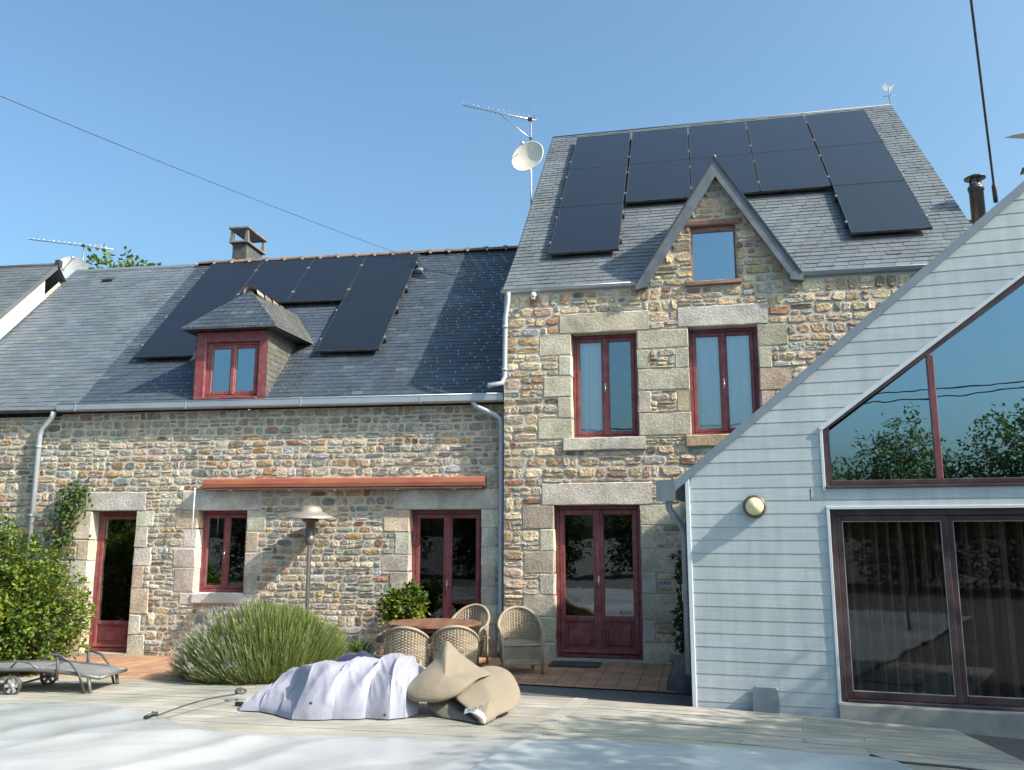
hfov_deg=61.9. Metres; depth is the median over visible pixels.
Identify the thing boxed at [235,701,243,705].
black strap
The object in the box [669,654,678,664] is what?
brick planter
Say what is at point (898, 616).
curtain
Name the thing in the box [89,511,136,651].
glazed door
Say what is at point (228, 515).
window
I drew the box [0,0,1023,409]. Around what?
sky
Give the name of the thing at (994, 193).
pole
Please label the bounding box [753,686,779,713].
floor vent cover
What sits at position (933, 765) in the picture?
black strap
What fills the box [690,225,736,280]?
attic window
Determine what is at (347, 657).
navy cloth
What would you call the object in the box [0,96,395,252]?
overhead wire
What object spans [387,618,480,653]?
garden table
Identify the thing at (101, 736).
pool cover
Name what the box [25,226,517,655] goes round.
long stone house
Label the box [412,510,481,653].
french window
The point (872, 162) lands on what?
solar panel
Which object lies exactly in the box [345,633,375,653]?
strappy plant
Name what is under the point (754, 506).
wall lamp
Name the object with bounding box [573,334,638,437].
window
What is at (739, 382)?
curtain
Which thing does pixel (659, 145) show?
solar panel
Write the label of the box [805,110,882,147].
solar panel
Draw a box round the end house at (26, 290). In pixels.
[0,260,65,417]
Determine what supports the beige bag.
on the deck
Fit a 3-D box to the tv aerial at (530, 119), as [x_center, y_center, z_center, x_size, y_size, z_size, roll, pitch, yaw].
[-0.238,-4.013,16.003,1.438,2.836,0.405,-2,-10,12]
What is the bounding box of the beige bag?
[406,641,520,723]
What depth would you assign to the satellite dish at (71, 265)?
19.33 m
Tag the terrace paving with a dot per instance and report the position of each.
(633, 676)
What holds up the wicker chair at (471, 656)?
on the terrace paving
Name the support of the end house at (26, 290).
on the ground
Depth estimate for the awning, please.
12.85 m
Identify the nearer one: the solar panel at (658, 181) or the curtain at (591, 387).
the curtain at (591, 387)
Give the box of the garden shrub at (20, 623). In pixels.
[0,507,96,676]
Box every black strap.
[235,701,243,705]
[870,754,984,769]
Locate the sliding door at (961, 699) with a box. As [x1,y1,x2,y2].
[829,508,1023,711]
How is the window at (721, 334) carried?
in the tall stone house at (793, 284)
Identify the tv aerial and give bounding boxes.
[29,238,113,259]
[463,102,536,206]
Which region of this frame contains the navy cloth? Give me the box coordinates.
[335,651,374,661]
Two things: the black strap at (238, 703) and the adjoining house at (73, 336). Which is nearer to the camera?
the black strap at (238, 703)
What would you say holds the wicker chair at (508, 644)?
on the terrace paving
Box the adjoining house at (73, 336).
[0,264,247,654]
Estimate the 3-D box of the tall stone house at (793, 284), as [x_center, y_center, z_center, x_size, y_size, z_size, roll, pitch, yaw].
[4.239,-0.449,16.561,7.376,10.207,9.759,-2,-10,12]
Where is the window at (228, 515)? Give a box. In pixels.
[199,511,246,591]
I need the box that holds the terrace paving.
[0,654,676,692]
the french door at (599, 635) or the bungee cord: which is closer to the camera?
the bungee cord
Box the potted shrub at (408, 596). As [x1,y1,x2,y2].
[374,578,430,653]
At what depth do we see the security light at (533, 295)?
12.66 m
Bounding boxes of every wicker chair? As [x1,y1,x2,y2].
[382,626,430,666]
[430,625,478,664]
[443,604,489,665]
[497,606,544,673]
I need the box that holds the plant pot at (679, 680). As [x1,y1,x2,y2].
[666,652,691,693]
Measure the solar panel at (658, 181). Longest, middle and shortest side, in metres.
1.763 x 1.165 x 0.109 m
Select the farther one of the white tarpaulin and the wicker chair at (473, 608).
the wicker chair at (473, 608)
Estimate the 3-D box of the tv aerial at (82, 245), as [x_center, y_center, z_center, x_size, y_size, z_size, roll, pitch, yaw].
[-10.165,-2.507,19.528,2.204,1.887,0.311,-2,-10,10]
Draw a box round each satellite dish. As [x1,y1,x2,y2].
[60,256,87,278]
[512,141,542,170]
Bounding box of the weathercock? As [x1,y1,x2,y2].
[882,83,895,103]
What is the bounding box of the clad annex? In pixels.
[656,181,1023,738]
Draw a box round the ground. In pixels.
[53,632,1023,760]
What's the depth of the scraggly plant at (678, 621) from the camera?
10.30 m
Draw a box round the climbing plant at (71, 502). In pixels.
[29,476,95,636]
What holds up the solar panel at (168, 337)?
attached to the long stone house at (147, 446)
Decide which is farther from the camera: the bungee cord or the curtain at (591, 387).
the curtain at (591, 387)
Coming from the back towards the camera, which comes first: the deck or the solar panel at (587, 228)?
the solar panel at (587, 228)
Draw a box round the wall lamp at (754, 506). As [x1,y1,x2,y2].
[743,495,766,517]
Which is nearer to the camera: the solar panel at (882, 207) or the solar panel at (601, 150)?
the solar panel at (882, 207)
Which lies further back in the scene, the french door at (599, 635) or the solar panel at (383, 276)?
the solar panel at (383, 276)
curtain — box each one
[580,343,602,431]
[692,335,752,428]
[843,515,1023,697]
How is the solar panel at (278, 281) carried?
attached to the long stone house at (147, 446)
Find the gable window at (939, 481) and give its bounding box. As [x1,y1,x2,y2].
[822,276,1023,488]
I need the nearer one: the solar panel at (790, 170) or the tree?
the solar panel at (790, 170)
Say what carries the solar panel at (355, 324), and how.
attached to the long stone house at (147, 446)
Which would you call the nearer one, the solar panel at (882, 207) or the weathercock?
the solar panel at (882, 207)
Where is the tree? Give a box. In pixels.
[86,243,160,268]
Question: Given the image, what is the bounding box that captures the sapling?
[1005,133,1023,174]
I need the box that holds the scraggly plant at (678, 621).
[666,550,684,652]
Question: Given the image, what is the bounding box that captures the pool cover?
[0,703,912,769]
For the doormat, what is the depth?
11.29 m
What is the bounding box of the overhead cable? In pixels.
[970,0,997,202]
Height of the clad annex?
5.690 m
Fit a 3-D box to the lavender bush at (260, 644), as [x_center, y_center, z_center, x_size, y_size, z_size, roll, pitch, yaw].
[-3.128,3.157,10.771,2.419,1.026,1.523,0,-10,0]
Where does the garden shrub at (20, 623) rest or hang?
on the ground
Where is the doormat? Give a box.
[548,661,600,667]
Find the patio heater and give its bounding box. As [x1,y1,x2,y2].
[284,505,335,611]
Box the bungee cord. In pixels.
[143,687,246,718]
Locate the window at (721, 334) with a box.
[688,327,759,434]
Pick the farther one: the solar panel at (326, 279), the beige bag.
the solar panel at (326, 279)
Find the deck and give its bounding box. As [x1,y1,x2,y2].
[0,674,1023,769]
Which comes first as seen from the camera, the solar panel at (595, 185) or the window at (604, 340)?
the window at (604, 340)
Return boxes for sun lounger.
[0,649,127,694]
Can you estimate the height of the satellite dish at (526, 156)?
0.660 m
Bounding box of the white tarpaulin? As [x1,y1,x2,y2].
[239,653,425,719]
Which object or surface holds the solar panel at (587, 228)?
attached to the tall stone house at (793, 284)
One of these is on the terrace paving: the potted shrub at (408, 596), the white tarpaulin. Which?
the potted shrub at (408, 596)
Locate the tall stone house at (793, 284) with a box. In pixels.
[487,104,985,664]
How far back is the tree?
27.13 m
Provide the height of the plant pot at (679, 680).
0.441 m
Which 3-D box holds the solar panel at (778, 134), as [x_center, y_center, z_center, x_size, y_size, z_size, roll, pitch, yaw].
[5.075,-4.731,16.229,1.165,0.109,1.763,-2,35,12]
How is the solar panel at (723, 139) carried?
attached to the tall stone house at (793, 284)
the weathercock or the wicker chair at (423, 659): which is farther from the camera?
the weathercock
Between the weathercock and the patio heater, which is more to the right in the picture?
the weathercock
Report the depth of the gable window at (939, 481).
8.45 m
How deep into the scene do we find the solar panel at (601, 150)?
16.85 m
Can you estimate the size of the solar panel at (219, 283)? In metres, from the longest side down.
1.763 x 1.165 x 0.109 m
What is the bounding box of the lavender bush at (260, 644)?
[164,596,354,684]
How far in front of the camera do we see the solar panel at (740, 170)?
15.15 m
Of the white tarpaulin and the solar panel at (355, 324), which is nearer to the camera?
the white tarpaulin
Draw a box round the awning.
[191,476,486,534]
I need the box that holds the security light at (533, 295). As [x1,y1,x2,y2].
[531,292,535,299]
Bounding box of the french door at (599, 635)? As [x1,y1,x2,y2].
[556,505,643,659]
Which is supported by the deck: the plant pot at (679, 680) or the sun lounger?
the sun lounger
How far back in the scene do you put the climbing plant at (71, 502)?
13.42 m
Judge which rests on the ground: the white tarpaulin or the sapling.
the sapling
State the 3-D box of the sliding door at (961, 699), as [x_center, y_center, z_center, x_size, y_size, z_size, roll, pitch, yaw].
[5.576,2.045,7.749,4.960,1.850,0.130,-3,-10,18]
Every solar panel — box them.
[133,304,220,358]
[177,261,262,305]
[236,259,313,303]
[287,256,365,302]
[315,297,400,352]
[344,253,419,298]
[548,203,624,254]
[560,164,627,206]
[569,132,630,168]
[625,159,690,203]
[629,127,689,163]
[687,121,751,158]
[689,153,759,193]
[745,116,815,154]
[753,148,830,192]
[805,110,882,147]
[817,142,904,186]
[833,180,932,234]

